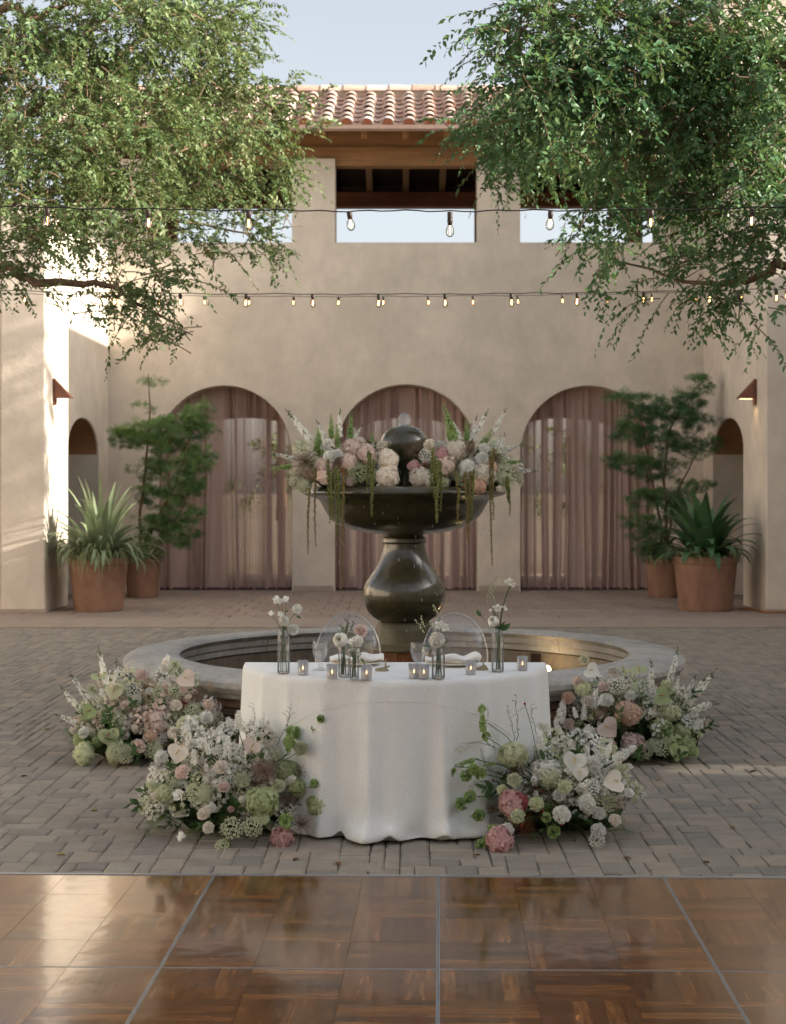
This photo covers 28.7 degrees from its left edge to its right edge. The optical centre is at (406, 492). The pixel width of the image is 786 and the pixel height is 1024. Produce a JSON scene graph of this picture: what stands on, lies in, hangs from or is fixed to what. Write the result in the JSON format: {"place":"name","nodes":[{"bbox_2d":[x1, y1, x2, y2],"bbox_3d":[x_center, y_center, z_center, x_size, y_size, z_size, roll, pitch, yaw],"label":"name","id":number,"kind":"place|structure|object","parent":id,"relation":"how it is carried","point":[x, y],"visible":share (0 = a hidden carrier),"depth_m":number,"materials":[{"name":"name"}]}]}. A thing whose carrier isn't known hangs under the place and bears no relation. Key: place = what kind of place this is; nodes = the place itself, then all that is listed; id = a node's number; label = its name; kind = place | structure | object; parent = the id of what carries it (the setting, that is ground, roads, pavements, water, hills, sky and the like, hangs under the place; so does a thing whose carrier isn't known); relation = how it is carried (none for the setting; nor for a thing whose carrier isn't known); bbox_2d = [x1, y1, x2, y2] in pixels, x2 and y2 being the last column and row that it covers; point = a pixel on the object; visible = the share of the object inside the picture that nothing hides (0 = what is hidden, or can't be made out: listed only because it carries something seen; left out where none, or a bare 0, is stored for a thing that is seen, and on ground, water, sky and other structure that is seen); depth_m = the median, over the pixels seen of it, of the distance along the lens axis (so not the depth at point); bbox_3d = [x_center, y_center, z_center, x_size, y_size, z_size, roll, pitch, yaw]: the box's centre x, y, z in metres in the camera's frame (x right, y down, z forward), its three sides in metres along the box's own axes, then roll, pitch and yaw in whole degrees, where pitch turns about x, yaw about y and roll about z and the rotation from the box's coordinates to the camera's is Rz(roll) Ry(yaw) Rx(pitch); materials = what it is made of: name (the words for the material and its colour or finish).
{"place":"outdoors","nodes":[
{"label":"outdoors","id":0,"kind":"place"},
{"bbox_2d":[0,0,711,493],"label":"sky","id":1,"kind":"structure","parent":0,"point":[341,42],"materials":[{"name":"blue"}]},
{"bbox_2d":[0,594,785,1023],"bbox_3d":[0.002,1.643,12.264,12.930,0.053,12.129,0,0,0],"label":"courtyard paving","id":2,"kind":"structure","parent":0,"point":[722,790],"depth_m":8.04,"materials":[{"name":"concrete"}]},
{"bbox_2d":[0,202,107,612],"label":"wing","id":3,"kind":"structure","parent":2,"relation":"on","point":[49,450],"depth_m":20.79,"materials":[{"name":"beige paint"}]},
{"bbox_2d":[53,378,72,404],"bbox_3d":[-4.745,-1.394,21.200,0.265,0.360,0.160,0,0,0],"label":"wall sconce","id":4,"kind":"object","parent":3,"relation":"attached to","point":[60,390],"depth_m":21.12,"materials":[{"name":"orange metal"}]},
{"bbox_2d":[54,646,232,765],"bbox_3d":[-1.586,1.272,9.300,0.881,0.709,0.812,0,0,-45],"label":"floral arrangement","id":5,"kind":"object","parent":2,"relation":"on","point":[115,733],"visible":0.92,"depth_m":9.20,"materials":[{"name":"multicoloured plant"}]},
{"bbox_2d":[0,0,342,381],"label":"courtyard tree","id":6,"kind":"object","parent":2,"relation":"on","point":[92,76],"visible":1,"depth_m":12.63,"materials":[{"name":"green plant"}]},
{"bbox_2d":[124,706,328,849],"bbox_3d":[-0.831,1.359,7.325,1.062,0.755,0.704,0,0,0],"label":"floral arrangement","id":7,"kind":"object","parent":2,"relation":"on","point":[255,794],"visible":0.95,"depth_m":7.18,"materials":[{"name":"multicoloured plant"}]},
{"bbox_2d":[315,612,380,653],"bbox_3d":[-0.322,1.142,8.214,0.430,0.962,0.532,0,0,0],"label":"clear chair","id":8,"kind":"object","parent":2,"relation":"on","point":[343,614],"visible":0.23,"depth_m":8.45,"materials":[{"name":"plastic"}]},
{"bbox_2d":[34,84,702,591],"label":"stucco building","id":9,"kind":"structure","parent":2,"relation":"on","point":[306,364],"depth_m":25.10,"materials":[{"name":"paint"}]},
{"bbox_2d":[159,387,291,589],"bbox_3d":[-2.990,-0.065,25.404,2.212,3.346,0.203,0,0,0],"label":"arch curtain","id":10,"kind":"object","parent":9,"relation":"hanging from","point":[217,556],"visible":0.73,"depth_m":25.41,"materials":[{"name":"fabric"}]},
{"bbox_2d":[336,388,475,589],"bbox_3d":[-0.015,-0.065,25.399,2.322,3.346,0.210,0,0,0],"label":"arch curtain","id":11,"kind":"object","parent":9,"relation":"hanging from","point":[379,413],"visible":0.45,"depth_m":25.40,"materials":[{"name":"fabric"}]},
{"bbox_2d":[520,387,653,589],"bbox_3d":[2.965,-0.065,25.405,2.222,3.346,0.206,0,0,0],"label":"arch curtain","id":12,"kind":"object","parent":9,"relation":"hanging from","point":[591,545],"visible":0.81,"depth_m":25.40,"materials":[{"name":"fabric"}]},
{"bbox_2d":[0,873,785,1023],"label":"dance floor","id":13,"kind":"structure","parent":2,"relation":"on","point":[132,948],"depth_m":5.36,"materials":[{"name":"wood"}]},
{"bbox_2d":[239,662,550,843],"bbox_3d":[-0.050,1.244,7.513,1.742,0.753,1.022,0,0,0],"label":"draped table","id":14,"kind":"object","parent":2,"relation":"on","point":[381,758],"visible":0.68,"depth_m":7.16,"materials":[{"name":"fabric"}]},
{"bbox_2d":[277,630,289,673],"bbox_3d":[-0.593,0.765,7.373,0.059,0.206,0.059,0,0,0],"label":"glass vase","id":15,"kind":"object","parent":14,"relation":"on","point":[278,671],"visible":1,"depth_m":7.38,"materials":[{"name":"glass"}]},
{"bbox_2d":[268,595,302,670],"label":"cut flowers","id":16,"kind":"object","parent":15,"relation":"in","point":[292,629],"visible":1,"depth_m":7.37,"materials":[{"name":"white plant"}]},
{"bbox_2d":[298,660,307,674],"bbox_3d":[-0.496,0.834,7.326,0.052,0.068,0.052,0,0,0],"label":"votive candle","id":17,"kind":"object","parent":14,"relation":"on","point":[302,670],"visible":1,"depth_m":7.31,"materials":[{"name":"clear glass"}]},
{"bbox_2d":[312,641,328,670],"bbox_3d":[-0.423,0.797,7.499,0.079,0.142,0.079,0,0,0],"label":"water goblet","id":18,"kind":"object","parent":14,"relation":"on","point":[317,659],"visible":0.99,"depth_m":7.51,"materials":[{"name":"clear glass"}]},
{"bbox_2d":[327,664,337,678],"bbox_3d":[-0.349,0.834,7.165,0.052,0.068,0.052,0,0,0],"label":"votive candle","id":19,"kind":"object","parent":14,"relation":"on","point":[335,670],"visible":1,"depth_m":7.15,"materials":[{"name":"clear glass"}]},
{"bbox_2d":[338,643,349,676],"bbox_3d":[-0.297,0.785,7.233,0.053,0.166,0.053,0,0,0],"label":"glass vase","id":20,"kind":"object","parent":14,"relation":"on","point":[348,674],"visible":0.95,"depth_m":7.24,"materials":[{"name":"glass"}]},
{"bbox_2d":[333,602,366,674],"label":"cut flowers","id":21,"kind":"object","parent":20,"relation":"in","point":[360,630],"visible":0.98,"depth_m":7.23,"materials":[{"name":"white plant"}]},
{"bbox_2d":[349,653,358,679],"bbox_3d":[-0.246,0.807,7.142,0.044,0.122,0.044,0,0,0],"label":"glass vase","id":22,"kind":"object","parent":14,"relation":"on","point":[358,669],"visible":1,"depth_m":7.15,"materials":[{"name":"glass"}]},
{"bbox_2d":[347,635,364,676],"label":"cut flowers","id":23,"kind":"object","parent":22,"relation":"in","point":[356,641],"visible":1,"depth_m":7.13,"materials":[{"name":"white plant"}]},
{"bbox_2d":[331,660,382,666],"bbox_3d":[-0.255,0.858,7.744,0.266,0.020,0.266,0,0,0],"label":"dinner plate","id":24,"kind":"object","parent":14,"relation":"on","point":[374,662],"visible":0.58,"depth_m":7.68,"materials":[{"name":"white ceramic"}]},
{"bbox_2d":[330,652,383,661],"bbox_3d":[-0.255,0.830,7.745,0.272,0.051,0.122,0,0,-3],"label":"napkin","id":25,"kind":"object","parent":24,"relation":"on","point":[366,657],"visible":0.77,"depth_m":7.72,"materials":[{"name":"fabric"}]},
{"bbox_2d":[361,664,371,679],"bbox_3d":[-0.188,0.834,7.133,0.052,0.068,0.052,0,0,0],"label":"votive candle","id":26,"kind":"object","parent":14,"relation":"on","point":[366,674],"visible":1,"depth_m":7.12,"materials":[{"name":"clear glass"}]},
{"bbox_2d":[375,658,389,670],"bbox_3d":[-0.119,0.837,7.471,0.076,0.061,0.037,0,0,0],"label":"place card holder","id":27,"kind":"object","parent":14,"relation":"on","point":[382,668],"visible":1,"depth_m":7.46,"materials":[{"name":"gold metal"}]},
{"bbox_2d":[408,663,419,678],"bbox_3d":[0.033,0.834,7.187,0.052,0.068,0.052,0,0,0],"label":"votive candle","id":28,"kind":"object","parent":14,"relation":"on","point":[412,673],"visible":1,"depth_m":7.17,"materials":[{"name":"clear glass"}]},
{"bbox_2d":[410,643,426,672],"bbox_3d":[0.055,0.797,7.421,0.079,0.142,0.079,0,0,0],"label":"water goblet","id":29,"kind":"object","parent":14,"relation":"on","point":[411,649],"visible":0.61,"depth_m":7.43,"materials":[{"name":"clear glass"}]},
{"bbox_2d":[418,663,428,678],"bbox_3d":[0.078,0.834,7.165,0.052,0.068,0.052,0,0,0],"label":"votive candle","id":30,"kind":"object","parent":14,"relation":"on","point":[420,673],"visible":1,"depth_m":7.15,"materials":[{"name":"clear glass"}]},
{"bbox_2d":[432,645,444,678],"bbox_3d":[0.146,0.790,7.178,0.062,0.156,0.062,0,0,0],"label":"glass vase","id":31,"kind":"object","parent":14,"relation":"on","point":[434,677],"visible":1,"depth_m":7.19,"materials":[{"name":"glass"}]},
{"bbox_2d":[413,604,448,675],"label":"cut flowers","id":32,"kind":"object","parent":31,"relation":"in","point":[435,639],"visible":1,"depth_m":7.17,"materials":[{"name":"white plant"}]},
{"bbox_2d":[427,661,477,666],"bbox_3d":[0.226,0.858,7.723,0.266,0.020,0.266,0,0,0],"label":"dinner plate","id":33,"kind":"object","parent":14,"relation":"on","point":[454,665],"visible":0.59,"depth_m":7.64,"materials":[{"name":"white ceramic"}]},
{"bbox_2d":[425,652,481,662],"bbox_3d":[0.227,0.828,7.715,0.272,0.052,0.129,0,0,-11],"label":"napkin","id":34,"kind":"object","parent":33,"relation":"on","point":[471,656],"visible":0.8,"depth_m":7.70,"materials":[{"name":"fabric"}]},
{"bbox_2d":[465,660,475,674],"bbox_3d":[0.305,0.834,7.326,0.052,0.068,0.052,0,0,0],"label":"votive candle","id":35,"kind":"object","parent":14,"relation":"on","point":[472,670],"visible":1,"depth_m":7.31,"materials":[{"name":"clear glass"}]},
{"bbox_2d":[476,659,487,669],"bbox_3d":[0.361,0.837,7.509,0.074,0.061,0.035,0,0,0],"label":"place card holder","id":36,"kind":"object","parent":14,"relation":"on","point":[483,667],"visible":0.94,"depth_m":7.50,"materials":[{"name":"gold metal"}]},
{"bbox_2d":[492,629,503,671],"bbox_3d":[0.439,0.765,7.440,0.059,0.206,0.059,0,0,0],"label":"glass vase","id":37,"kind":"object","parent":14,"relation":"on","point":[502,653],"visible":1,"depth_m":7.45,"materials":[{"name":"glass"}]},
{"bbox_2d":[476,578,515,669],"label":"cut flowers","id":38,"kind":"object","parent":37,"relation":"in","point":[495,623],"visible":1,"depth_m":7.44,"materials":[{"name":"white plant"}]},
{"bbox_2d":[517,656,527,670],"bbox_3d":[0.564,0.834,7.511,0.052,0.068,0.052,0,0,0],"label":"votive candle","id":39,"kind":"object","parent":14,"relation":"on","point":[522,665],"visible":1,"depth_m":7.50,"materials":[{"name":"clear glass"}]},
{"bbox_2d":[123,413,685,749],"bbox_3d":[-0.020,0.551,10.950,3.950,2.238,3.950,0,0,0],"label":"tiered fountain","id":40,"kind":"object","parent":2,"relation":"on","point":[404,587],"visible":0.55,"depth_m":10.77,"materials":[{"name":"stone"}]},
{"bbox_2d":[270,407,402,590],"bbox_3d":[-0.406,0.034,10.589,0.827,1.245,0.806,0,0,36],"label":"floral arrangement","id":41,"kind":"object","parent":40,"relation":"on","point":[353,460],"visible":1,"depth_m":10.42,"materials":[{"name":"white plant"}]},
{"bbox_2d":[401,405,538,565],"bbox_3d":[0.416,-0.054,10.600,0.891,1.089,0.773,0,0,-36],"label":"floral arrangement","id":42,"kind":"object","parent":40,"relation":"on","point":[488,464],"visible":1,"depth_m":10.43,"materials":[{"name":"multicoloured plant"}]},
{"bbox_2d":[422,612,487,660],"bbox_3d":[0.264,1.142,8.214,0.430,0.962,0.532,0,0,0],"label":"clear chair","id":43,"kind":"object","parent":2,"relation":"on","point":[465,616],"visible":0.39,"depth_m":8.45,"materials":[{"name":"plastic"}]},
{"bbox_2d":[451,695,646,851],"bbox_3d":[0.661,1.332,7.261,0.980,0.773,0.733,0,0,0],"label":"floral arrangement","id":44,"kind":"object","parent":2,"relation":"on","point":[556,790],"visible":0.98,"depth_m":7.14,"materials":[{"name":"multicoloured plant"}]},
{"bbox_2d":[410,0,785,373],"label":"courtyard tree","id":45,"kind":"object","parent":2,"relation":"on","point":[719,123],"visible":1,"depth_m":10.86,"materials":[{"name":"green plant"}]},
{"bbox_2d":[553,646,718,764],"bbox_3d":[1.371,1.277,9.329,1.036,0.707,0.712,0,0,0],"label":"floral arrangement","id":46,"kind":"object","parent":2,"relation":"on","point":[661,721],"visible":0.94,"depth_m":9.19,"materials":[{"name":"multicoloured plant"}]},
{"bbox_2d":[703,0,785,610],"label":"wing","id":47,"kind":"structure","parent":2,"relation":"on","point":[747,466],"depth_m":21.52,"materials":[{"name":"beige paint"}]},
{"bbox_2d":[736,379,756,404],"bbox_3d":[4.705,-1.394,21.300,0.265,0.360,0.160,0,0,0],"label":"wall sconce","id":48,"kind":"object","parent":47,"relation":"attached to","point":[749,391],"depth_m":21.22,"materials":[{"name":"orange metal"}]},
{"bbox_2d":[0,590,785,617],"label":"terrace paving","id":49,"kind":"structure","parent":0,"point":[336,604],"depth_m":21.79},
{"bbox_2d":[47,473,169,611],"bbox_3d":[-4.243,0.681,21.026,1.764,1.878,1.817,0,0,-31],"label":"potted plant","id":50,"kind":"object","parent":49,"relation":"on","point":[99,558],"visible":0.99,"depth_m":20.77,"materials":[{"name":"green plant"}]},
{"bbox_2d":[106,374,228,597],"bbox_3d":[-3.690,-0.101,23.490,1.884,3.442,1.196,0,0,26],"label":"potted shrub","id":51,"kind":"object","parent":49,"relation":"on","point":[141,583],"visible":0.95,"depth_m":23.37,"materials":[{"name":"green plant"}]},
{"bbox_2d":[599,372,726,597],"bbox_3d":[3.883,-0.124,23.483,1.852,3.488,1.217,0,0,-30],"label":"potted shrub","id":52,"kind":"object","parent":49,"relation":"on","point":[661,580],"visible":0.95,"depth_m":23.41,"materials":[{"name":"green plant"}]},
{"bbox_2d":[643,489,762,611],"bbox_3d":[4.101,0.784,21.163,1.585,1.672,1.452,0,0,42],"label":"potted plant","id":53,"kind":"object","parent":49,"relation":"on","point":[705,562],"visible":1,"depth_m":20.80,"materials":[{"name":"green plant"}]},
{"bbox_2d":[739,608,785,612],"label":"extension cord","id":54,"kind":"object","parent":49,"relation":"on","point":[763,611],"visible":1,"depth_m":20.59,"materials":[{"name":"plastic"}]},
{"bbox_2d":[0,618,785,628],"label":"concrete band","id":55,"kind":"object","parent":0,"point":[269,623],"visible":0.63,"depth_m":18.86,"materials":[{"name":"beige concrete"}]},
{"bbox_2d":[0,205,785,236],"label":"string light","id":56,"kind":"object","parent":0,"point":[449,214],"visible":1,"depth_m":9.35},
{"bbox_2d":[0,288,785,307],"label":"string light","id":57,"kind":"object","parent":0,"point":[379,296],"visible":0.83,"depth_m":14.10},
{"bbox_2d":[7,290,785,305],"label":"string light","id":58,"kind":"object","parent":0,"point":[517,296],"visible":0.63,"depth_m":20.40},
{"bbox_2d":[248,521,551,563],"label":"garden wall","id":59,"kind":"structure","parent":0,"point":[253,542],"depth_m":36.00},
{"bbox_2d":[248,494,551,573],"bbox_3d":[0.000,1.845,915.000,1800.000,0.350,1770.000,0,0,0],"label":"ground","id":60,"kind":"structure","parent":0,"point":[274,512],"depth_m":143.18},
{"bbox_2d":[248,432,290,513],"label":"garden tree","id":61,"kind":"object","parent":60,"relation":"on","point":[274,457],"visible":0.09,"depth_m":43.84,"materials":[{"name":"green plant"}]},
{"bbox_2d":[537,427,564,516],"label":"garden tree","id":62,"kind":"object","parent":60,"relation":"on","point":[538,493],"visible":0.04,"depth_m":42.79,"materials":[{"name":"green plant"}]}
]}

